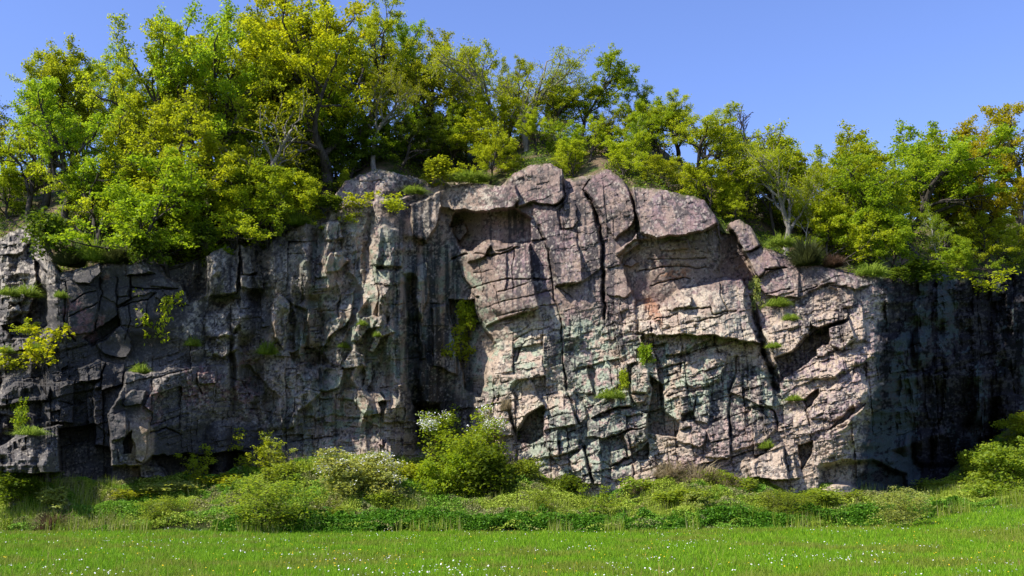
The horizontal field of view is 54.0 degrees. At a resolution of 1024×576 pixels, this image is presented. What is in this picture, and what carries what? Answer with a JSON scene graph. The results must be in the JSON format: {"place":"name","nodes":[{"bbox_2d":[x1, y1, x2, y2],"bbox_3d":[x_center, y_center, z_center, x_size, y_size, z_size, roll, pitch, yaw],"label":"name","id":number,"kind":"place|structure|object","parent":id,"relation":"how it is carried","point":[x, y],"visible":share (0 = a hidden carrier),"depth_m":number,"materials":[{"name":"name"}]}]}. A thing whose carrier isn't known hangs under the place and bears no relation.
{"place":"outdoors","nodes":[
{"label":"outdoors","id":0,"kind":"place"},
{"bbox_2d":[0,163,1023,508],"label":"cliff","id":1,"kind":"structure","parent":0,"point":[578,289],"depth_m":54.55,"materials":[{"name":"stone"}]},
{"bbox_2d":[17,206,73,261],"bbox_3d":[-23.834,-2.651,51.141,2.542,2.840,2.298,2,-12,-11],"label":"ledge shrub","id":2,"kind":"object","parent":1,"relation":"on","point":[45,222],"visible":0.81,"depth_m":50.93,"materials":[{"name":"green plant"}]},
{"bbox_2d":[17,323,75,371],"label":"ledge shrub","id":3,"kind":"object","parent":1,"relation":"on","point":[49,350],"visible":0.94,"depth_m":49.66,"materials":[{"name":"yellow plant"}]},
{"bbox_2d":[44,241,90,267],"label":"heather clump","id":4,"kind":"object","parent":1,"relation":"on","point":[66,259],"visible":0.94,"depth_m":51.41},
{"bbox_2d":[123,226,171,266],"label":"ledge shrub","id":5,"kind":"object","parent":1,"relation":"on","point":[139,248],"visible":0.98,"depth_m":51.95,"materials":[{"name":"green plant"}]},
{"bbox_2d":[133,288,185,350],"bbox_3d":[-18.844,1.685,52.063,3.445,3.401,2.101,-5,-13,23],"label":"ledge shrub","id":6,"kind":"object","parent":1,"relation":"on","point":[164,308],"visible":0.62,"depth_m":51.80,"materials":[{"name":"green plant"}]},
{"bbox_2d":[182,219,218,254],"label":"ledge shrub","id":7,"kind":"object","parent":1,"relation":"on","point":[204,233],"visible":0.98,"depth_m":53.83,"materials":[{"name":"green plant"}]},
{"bbox_2d":[251,171,364,233],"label":"young tree","id":8,"kind":"object","parent":1,"relation":"on","point":[308,188],"visible":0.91,"depth_m":57.22,"materials":[{"name":"green plant"}]},
{"bbox_2d":[419,154,455,186],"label":"ledge shrub","id":9,"kind":"object","parent":1,"relation":"on","point":[436,168],"visible":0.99,"depth_m":61.23,"materials":[{"name":"green plant"}]},
{"bbox_2d":[430,325,477,368],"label":"ledge shrub","id":10,"kind":"object","parent":1,"relation":"on","point":[463,338],"visible":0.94,"depth_m":59.48,"materials":[{"name":"green plant"}]},
{"bbox_2d":[783,232,828,266],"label":"heather clump","id":11,"kind":"object","parent":1,"relation":"on","point":[801,255],"visible":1,"depth_m":54.15,"materials":[{"name":"plant"}]},
{"bbox_2d":[895,257,957,286],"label":"ledge shrub","id":12,"kind":"object","parent":1,"relation":"on","point":[933,267],"visible":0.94,"depth_m":56.45,"materials":[{"name":"green plant"}]},
{"bbox_2d":[0,131,1023,278],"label":"hill","id":13,"kind":"structure","parent":0,"point":[594,165],"depth_m":62.45,"materials":[{"name":"green plant"}]},
{"bbox_2d":[0,167,29,220],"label":"young tree","id":14,"kind":"object","parent":13,"relation":"on","point":[6,179],"visible":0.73,"depth_m":61.26,"materials":[{"name":"green plant"}]},
{"bbox_2d":[0,105,62,222],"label":"oak tree","id":15,"kind":"object","parent":13,"relation":"on","point":[31,171],"visible":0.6,"depth_m":61.91,"materials":[{"name":"green plant"}]},
{"bbox_2d":[6,46,112,212],"bbox_3d":[-28.180,-9.251,62.881,6.536,10.465,7.295,-6,-13,26],"label":"oak tree","id":16,"kind":"object","parent":13,"relation":"on","point":[46,200],"visible":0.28,"depth_m":61.84,"materials":[{"name":"green plant"}]},
{"bbox_2d":[15,32,108,196],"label":"broadleaf tree","id":17,"kind":"object","parent":13,"relation":"on","point":[54,68],"visible":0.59,"depth_m":61.23,"materials":[{"name":"green plant"}]},
{"bbox_2d":[1,76,145,235],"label":"oak tree","id":18,"kind":"object","parent":13,"relation":"on","point":[70,140],"visible":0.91,"depth_m":56.06,"materials":[{"name":"green plant"}]},
{"bbox_2d":[49,168,131,237],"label":"young tree","id":19,"kind":"object","parent":13,"relation":"on","point":[96,187],"visible":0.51,"depth_m":56.13,"materials":[{"name":"green plant"}]},
{"bbox_2d":[39,129,155,263],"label":"oak tree","id":20,"kind":"object","parent":13,"relation":"on","point":[108,164],"visible":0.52,"depth_m":55.92,"materials":[{"name":"green plant"}]},
{"bbox_2d":[82,42,139,152],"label":"broadleaf tree","id":21,"kind":"object","parent":13,"relation":"on","point":[108,69],"visible":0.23,"depth_m":65.92,"materials":[{"name":"green plant"}]},
{"bbox_2d":[85,63,162,167],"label":"broadleaf tree","id":22,"kind":"object","parent":13,"relation":"on","point":[117,90],"visible":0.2,"depth_m":61.80,"materials":[{"name":"green plant"}]},
{"bbox_2d":[42,144,235,267],"bbox_3d":[-19.619,-3.929,53.806,7.609,6.641,9.971,-21,-24,61],"label":"young tree","id":23,"kind":"object","parent":13,"relation":"on","point":[135,202],"visible":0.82,"depth_m":52.73,"materials":[{"name":"green plant"}]},
{"bbox_2d":[72,8,205,181],"bbox_3d":[-21.066,-9.535,58.766,7.663,13.078,7.192,-4,-12,18],"label":"broadleaf tree","id":24,"kind":"object","parent":13,"relation":"on","point":[153,36],"visible":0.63,"depth_m":58.67,"materials":[{"name":"green plant"}]},
{"bbox_2d":[82,88,196,235],"bbox_3d":[-21.182,-7.261,59.527,7.632,9.861,5.864,2,-12,-11],"label":"oak tree","id":25,"kind":"object","parent":13,"relation":"on","point":[137,104],"visible":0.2,"depth_m":58.55,"materials":[{"name":"green plant"}]},
{"bbox_2d":[76,179,250,275],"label":"young tree","id":26,"kind":"object","parent":13,"relation":"on","point":[165,218],"visible":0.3,"depth_m":55.86,"materials":[{"name":"green plant"}]},
{"bbox_2d":[106,85,245,229],"bbox_3d":[-18.395,-6.477,56.145,8.130,9.550,6.247,-10,-15,40],"label":"oak tree","id":27,"kind":"object","parent":13,"relation":"on","point":[208,143],"visible":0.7,"depth_m":55.81,"materials":[{"name":"green plant"}]},
{"bbox_2d":[128,0,269,226],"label":"oak tree","id":28,"kind":"object","parent":13,"relation":"on","point":[207,55],"visible":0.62,"depth_m":59.17,"materials":[{"name":"green plant"}]},
{"bbox_2d":[145,15,287,251],"bbox_3d":[-17.982,-9.191,61.305,8.320,15.344,9.646,2,-12,-11],"label":"oak tree","id":29,"kind":"object","parent":13,"relation":"on","point":[267,73],"visible":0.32,"depth_m":59.65,"materials":[{"name":"green plant"}]},
{"bbox_2d":[171,106,277,259],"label":"oak tree","id":30,"kind":"object","parent":13,"relation":"on","point":[229,144],"visible":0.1,"depth_m":60.67,"materials":[{"name":"green plant"}]},
{"bbox_2d":[142,80,315,246],"bbox_3d":[-16.171,-7.391,60.282,11.686,11.427,7.897,-3,-12,15],"label":"broadleaf tree","id":31,"kind":"object","parent":13,"relation":"on","point":[286,153],"visible":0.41,"depth_m":58.59,"materials":[{"name":"green plant"}]},
{"bbox_2d":[199,135,293,257],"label":"oak tree","id":32,"kind":"object","parent":13,"relation":"on","point":[244,150],"visible":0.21,"depth_m":58.30,"materials":[{"name":"green plant"}]},
{"bbox_2d":[202,170,296,251],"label":"young tree","id":33,"kind":"object","parent":13,"relation":"on","point":[243,227],"visible":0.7,"depth_m":55.83,"materials":[{"name":"green plant"}]},
{"bbox_2d":[213,157,310,249],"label":"young tree","id":34,"kind":"object","parent":13,"relation":"on","point":[243,178],"visible":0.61,"depth_m":56.09,"materials":[{"name":"green plant"}]},
{"bbox_2d":[212,0,326,140],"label":"broadleaf tree","id":35,"kind":"object","parent":13,"relation":"on","point":[307,28],"visible":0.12,"depth_m":63.88,"materials":[{"name":"green plant"}]},
{"bbox_2d":[234,0,387,213],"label":"oak tree","id":36,"kind":"object","parent":13,"relation":"on","point":[306,67],"visible":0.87,"depth_m":61.11,"materials":[{"name":"green plant"}]},
{"bbox_2d":[239,0,397,221],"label":"broadleaf tree","id":37,"kind":"object","parent":13,"relation":"on","point":[357,7],"visible":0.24,"depth_m":66.11,"materials":[{"name":"green plant"}]},
{"bbox_2d":[280,61,369,187],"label":"oak tree","id":38,"kind":"object","parent":13,"relation":"on","point":[335,99],"visible":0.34,"depth_m":63.16,"materials":[{"name":"green plant"}]},
{"bbox_2d":[282,126,371,205],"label":"young tree","id":39,"kind":"object","parent":13,"relation":"on","point":[350,164],"visible":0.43,"depth_m":62.45,"materials":[{"name":"green plant"}]},
{"bbox_2d":[293,128,367,192],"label":"young tree","id":40,"kind":"object","parent":13,"relation":"on","point":[347,151],"visible":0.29,"depth_m":63.11,"materials":[{"name":"green plant"}]},
{"bbox_2d":[288,97,399,179],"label":"young tree","id":41,"kind":"object","parent":13,"relation":"on","point":[356,119],"visible":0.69,"depth_m":63.26,"materials":[{"name":"green plant"}]},
{"bbox_2d":[339,0,424,166],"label":"oak tree","id":42,"kind":"object","parent":13,"relation":"on","point":[371,27],"visible":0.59,"depth_m":66.19,"materials":[{"name":"green plant"}]},
{"bbox_2d":[351,54,430,170],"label":"broadleaf tree","id":43,"kind":"object","parent":13,"relation":"on","point":[408,97],"visible":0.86,"depth_m":63.39,"materials":[{"name":"green plant"}]},
{"bbox_2d":[356,102,426,160],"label":"young tree","id":44,"kind":"object","parent":13,"relation":"on","point":[398,143],"visible":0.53,"depth_m":64.98,"materials":[{"name":"green plant"}]},
{"bbox_2d":[378,18,429,156],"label":"broadleaf tree","id":45,"kind":"object","parent":13,"relation":"on","point":[402,32],"visible":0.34,"depth_m":69.25,"materials":[{"name":"green plant"}]},
{"bbox_2d":[384,112,444,172],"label":"oak tree","id":46,"kind":"object","parent":13,"relation":"on","point":[417,131],"visible":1,"depth_m":63.70,"materials":[{"name":"green plant"}]},
{"bbox_2d":[375,25,475,158],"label":"oak tree","id":47,"kind":"object","parent":13,"relation":"on","point":[430,105],"visible":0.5,"depth_m":66.97,"materials":[{"name":"green plant"}]},
{"bbox_2d":[399,108,469,173],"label":"young tree","id":48,"kind":"object","parent":13,"relation":"on","point":[439,130],"visible":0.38,"depth_m":65.98,"materials":[{"name":"green plant"}]},
{"bbox_2d":[405,38,500,157],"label":"oak tree","id":49,"kind":"object","parent":13,"relation":"on","point":[496,64],"visible":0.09,"depth_m":71.61,"materials":[{"name":"green plant"}]},
{"bbox_2d":[435,98,481,175],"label":"oak tree","id":50,"kind":"object","parent":13,"relation":"on","point":[452,118],"visible":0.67,"depth_m":65.41,"materials":[{"name":"green plant"}]},
{"bbox_2d":[444,90,523,162],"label":"young tree","id":51,"kind":"object","parent":13,"relation":"on","point":[476,114],"visible":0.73,"depth_m":64.43,"materials":[{"name":"green plant"}]},
{"bbox_2d":[404,35,565,165],"bbox_3d":[-2.027,-11.953,65.707,10.356,8.680,6.998,7,-13,-30],"label":"broadleaf tree","id":52,"kind":"object","parent":13,"relation":"on","point":[442,61],"visible":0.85,"depth_m":64.46,"materials":[{"name":"green plant"}]},
{"bbox_2d":[446,121,527,184],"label":"young tree","id":53,"kind":"object","parent":13,"relation":"on","point":[487,152],"visible":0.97,"depth_m":61.49,"materials":[{"name":"green plant"}]},
{"bbox_2d":[0,124,1023,279],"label":"hillside undergrowth","id":54,"kind":"object","parent":13,"relation":"on","point":[653,183],"visible":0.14,"depth_m":61.99,"materials":[{"name":"plant"}]},
{"bbox_2d":[487,53,541,152],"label":"oak tree","id":55,"kind":"object","parent":13,"relation":"on","point":[517,73],"visible":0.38,"depth_m":68.04,"materials":[{"name":"green plant"}]},
{"bbox_2d":[513,104,552,153],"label":"oak tree","id":56,"kind":"object","parent":13,"relation":"on","point":[528,127],"visible":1,"depth_m":63.49,"materials":[{"name":"green plant"}]},
{"bbox_2d":[488,43,599,151],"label":"broadleaf tree","id":57,"kind":"object","parent":13,"relation":"on","point":[551,83],"visible":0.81,"depth_m":65.42,"materials":[{"name":"green plant"}]},
{"bbox_2d":[528,82,602,143],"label":"oak tree","id":58,"kind":"object","parent":13,"relation":"on","point":[560,107],"visible":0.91,"depth_m":65.77,"materials":[{"name":"green plant"}]},
{"bbox_2d":[542,118,588,158],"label":"young tree","id":59,"kind":"object","parent":13,"relation":"on","point":[573,134],"visible":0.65,"depth_m":63.14,"materials":[{"name":"green plant"}]},
{"bbox_2d":[552,138,589,176],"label":"bush","id":60,"kind":"object","parent":13,"relation":"on","point":[561,146],"visible":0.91,"depth_m":61.37,"materials":[{"name":"green plant"}]},
{"bbox_2d":[576,113,610,162],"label":"oak tree","id":61,"kind":"object","parent":13,"relation":"on","point":[598,138],"visible":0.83,"depth_m":63.04,"materials":[{"name":"green plant"}]},
{"bbox_2d":[555,43,639,139],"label":"broadleaf tree","id":62,"kind":"object","parent":13,"relation":"on","point":[618,74],"visible":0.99,"depth_m":65.85,"materials":[{"name":"green plant"}]},
{"bbox_2d":[599,130,652,179],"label":"young tree","id":63,"kind":"object","parent":13,"relation":"on","point":[616,150],"visible":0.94,"depth_m":60.10,"materials":[{"name":"green plant"}]},
{"bbox_2d":[609,95,686,167],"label":"oak tree","id":64,"kind":"object","parent":13,"relation":"on","point":[660,121],"visible":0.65,"depth_m":62.59,"materials":[{"name":"green plant"}]},
{"bbox_2d":[635,152,701,189],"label":"bush","id":65,"kind":"object","parent":13,"relation":"on","point":[660,166],"visible":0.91,"depth_m":58.56,"materials":[{"name":"green plant"}]},
{"bbox_2d":[648,88,700,164],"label":"oak tree","id":66,"kind":"object","parent":13,"relation":"on","point":[681,113],"visible":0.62,"depth_m":62.33,"materials":[{"name":"green plant"}]},
{"bbox_2d":[660,100,747,176],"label":"oak tree","id":67,"kind":"object","parent":13,"relation":"on","point":[712,131],"visible":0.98,"depth_m":58.24,"materials":[{"name":"green plant"}]},
{"bbox_2d":[673,158,756,219],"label":"young tree","id":68,"kind":"object","parent":13,"relation":"on","point":[706,173],"visible":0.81,"depth_m":58.12,"materials":[{"name":"green plant"}]},
{"bbox_2d":[711,183,748,221],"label":"young tree","id":69,"kind":"object","parent":13,"relation":"on","point":[726,204],"visible":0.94,"depth_m":58.17,"materials":[{"name":"green plant"}]},
{"bbox_2d":[717,117,812,232],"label":"oak tree","id":70,"kind":"object","parent":13,"relation":"on","point":[784,141],"visible":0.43,"depth_m":59.84,"materials":[{"name":"green plant"}]},
{"bbox_2d":[722,134,834,255],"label":"broadleaf tree","id":71,"kind":"object","parent":13,"relation":"on","point":[780,195],"visible":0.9,"depth_m":57.44,"materials":[{"name":"green plant"}]},
{"bbox_2d":[777,160,831,248],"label":"birch tree","id":72,"kind":"object","parent":13,"relation":"on","point":[807,182],"visible":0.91,"depth_m":57.57,"materials":[{"name":"green plant"}]},
{"bbox_2d":[792,194,898,268],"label":"young tree","id":73,"kind":"object","parent":13,"relation":"on","point":[821,209],"visible":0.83,"depth_m":56.81,"materials":[{"name":"green plant"}]},
{"bbox_2d":[794,173,908,259],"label":"young tree","id":74,"kind":"object","parent":13,"relation":"on","point":[868,207],"visible":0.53,"depth_m":57.24,"materials":[{"name":"green plant"}]},
{"bbox_2d":[815,119,908,239],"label":"oak tree","id":75,"kind":"object","parent":13,"relation":"on","point":[843,141],"visible":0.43,"depth_m":60.79,"materials":[{"name":"green plant"}]},
{"bbox_2d":[820,149,928,254],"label":"oak tree","id":76,"kind":"object","parent":13,"relation":"on","point":[897,182],"visible":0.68,"depth_m":58.92,"materials":[{"name":"green plant"}]},
{"bbox_2d":[828,207,964,276],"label":"young tree","id":77,"kind":"object","parent":13,"relation":"on","point":[887,218],"visible":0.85,"depth_m":56.89,"materials":[{"name":"green plant"}]},
{"bbox_2d":[880,118,992,252],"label":"oak tree","id":78,"kind":"object","parent":13,"relation":"on","point":[933,132],"visible":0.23,"depth_m":70.88,"materials":[{"name":"green plant"}]},
{"bbox_2d":[918,202,954,271],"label":"birch tree","id":79,"kind":"object","parent":13,"relation":"on","point":[933,224],"visible":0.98,"depth_m":64.59,"materials":[{"name":"green plant"}]},
{"bbox_2d":[904,140,992,250],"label":"oak tree","id":80,"kind":"object","parent":13,"relation":"on","point":[946,215],"visible":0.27,"depth_m":68.89,"materials":[{"name":"green plant"}]},
{"bbox_2d":[882,122,1023,244],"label":"oak tree","id":81,"kind":"object","parent":13,"relation":"on","point":[955,170],"visible":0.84,"depth_m":65.36,"materials":[{"name":"green plant"}]},
{"bbox_2d":[927,234,1004,280],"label":"young tree","id":82,"kind":"object","parent":13,"relation":"on","point":[964,260],"visible":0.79,"depth_m":63.43,"materials":[{"name":"green plant"}]},
{"bbox_2d":[942,130,1023,265],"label":"oak tree","id":83,"kind":"object","parent":13,"relation":"on","point":[1004,201],"visible":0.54,"depth_m":67.22,"materials":[{"name":"green plant"}]},
{"bbox_2d":[950,206,1023,273],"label":"young tree","id":84,"kind":"object","parent":13,"relation":"on","point":[989,230],"visible":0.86,"depth_m":66.26,"materials":[{"name":"green plant"}]},
{"bbox_2d":[950,101,1023,251],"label":"oak tree","id":85,"kind":"object","parent":13,"relation":"on","point":[1014,156],"visible":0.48,"depth_m":73.60,"materials":[{"name":"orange plant"}]},
{"bbox_2d":[0,0,1023,219],"label":"sky","id":86,"kind":"structure","parent":0,"point":[816,64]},
{"bbox_2d":[1,437,1023,575],"bbox_3d":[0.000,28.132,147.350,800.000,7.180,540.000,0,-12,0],"label":"ground","id":87,"kind":"structure","parent":0,"point":[510,529],"depth_m":47.39,"materials":[{"name":"plant"}]},
{"bbox_2d":[0,468,64,504],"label":"shrub","id":88,"kind":"object","parent":87,"relation":"on","point":[23,480],"visible":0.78,"depth_m":45.18,"materials":[{"name":"green plant"}]},
{"bbox_2d":[128,495,198,524],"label":"shrub","id":89,"kind":"object","parent":87,"relation":"on","point":[176,505],"visible":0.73,"depth_m":45.01,"materials":[{"name":"green plant"}]},
{"bbox_2d":[226,427,285,474],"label":"sapling","id":90,"kind":"object","parent":87,"relation":"on","point":[261,455],"visible":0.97,"depth_m":52.11,"materials":[{"name":"green plant"}]},
{"bbox_2d":[212,471,325,527],"bbox_3d":[-10.745,9.389,44.038,4.536,2.736,5.980,8,-14,-34],"label":"shrub","id":91,"kind":"object","parent":87,"relation":"on","point":[273,489],"visible":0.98,"depth_m":43.70,"materials":[{"name":"green plant"}]},
{"bbox_2d":[257,458,313,484],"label":"bramble bush","id":92,"kind":"object","parent":87,"relation":"on","point":[281,468],"visible":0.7,"depth_m":50.29,"materials":[{"name":"green plant"}]},
{"bbox_2d":[310,446,408,502],"bbox_3d":[-7.447,9.164,48.810,5.063,2.835,4.997,1,-12,-5],"label":"hawthorn bush","id":93,"kind":"object","parent":87,"relation":"on","point":[353,474],"visible":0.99,"depth_m":48.31,"materials":[{"name":"green plant"}]},
{"bbox_2d":[406,449,481,499],"bbox_3d":[-3.154,9.541,50.444,4.087,3.055,3.380,-2,-12,11],"label":"shrub","id":94,"kind":"object","parent":87,"relation":"on","point":[444,480],"visible":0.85,"depth_m":50.10,"materials":[{"name":"green plant"}]},
{"bbox_2d":[415,402,521,475],"bbox_3d":[-2.073,8.292,53.864,7.282,4.775,6.101,11,-16,-43],"label":"hawthorn bush","id":95,"kind":"object","parent":87,"relation":"on","point":[484,437],"visible":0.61,"depth_m":53.37,"materials":[{"name":"green plant"}]},
{"bbox_2d":[453,440,520,497],"bbox_3d":[-1.252,9.155,50.219,3.254,3.152,3.706,3,-12,-14],"label":"shrub","id":96,"kind":"object","parent":87,"relation":"on","point":[491,474],"visible":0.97,"depth_m":49.54,"materials":[{"name":"green plant"}]},
{"bbox_2d":[0,498,1023,575],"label":"meadow grass","id":97,"kind":"structure","parent":87,"relation":"on","point":[965,546],"depth_m":27.37,"materials":[{"name":"plant"}]},
{"bbox_2d":[0,429,1023,531],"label":"bushes","id":98,"kind":"object","parent":87,"relation":"on","point":[119,502],"visible":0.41,"depth_m":47.79,"materials":[{"name":"plant"}]},
{"bbox_2d":[0,428,1023,533],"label":"bank grass","id":99,"kind":"structure","parent":87,"relation":"on","point":[458,525],"depth_m":45.83,"materials":[{"name":"plant"}]},
{"bbox_2d":[0,506,1023,575],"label":"meadow seed heads","id":100,"kind":"object","parent":87,"relation":"on","point":[482,553],"visible":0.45,"depth_m":25.35,"materials":[{"name":"plant"}]},
{"bbox_2d":[211,495,959,533],"bbox_3d":[4.051,10.104,44.831,34.301,1.673,3.355,1,-12,-4],"label":"nettle bed","id":101,"kind":"object","parent":87,"relation":"on","point":[863,511],"visible":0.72,"depth_m":44.37,"materials":[{"name":"plant"}]},
{"bbox_2d":[642,486,713,505],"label":"bramble bush","id":102,"kind":"object","parent":87,"relation":"on","point":[676,495],"visible":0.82,"depth_m":46.81,"materials":[{"name":"green plant"}]},
{"bbox_2d":[750,488,822,514],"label":"shrub","id":103,"kind":"object","parent":87,"relation":"on","point":[782,505],"visible":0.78,"depth_m":45.84,"materials":[{"name":"green plant"}]},
{"bbox_2d":[861,485,943,526],"bbox_3d":[16.451,9.290,42.502,3.342,1.870,2.535,-5,-13,23],"label":"shrub","id":104,"kind":"object","parent":87,"relation":"on","point":[901,510],"visible":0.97,"depth_m":42.27,"materials":[{"name":"green plant"}]},
{"bbox_2d":[960,435,1023,487],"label":"shrub","id":105,"kind":"object","parent":87,"relation":"on","point":[1010,461],"visible":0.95,"depth_m":51.24,"materials":[{"name":"green plant"}]},
{"bbox_2d":[989,410,1023,446],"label":"shrub","id":106,"kind":"object","parent":87,"relation":"on","point":[1012,421],"visible":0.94,"depth_m":60.28,"materials":[{"name":"green plant"}]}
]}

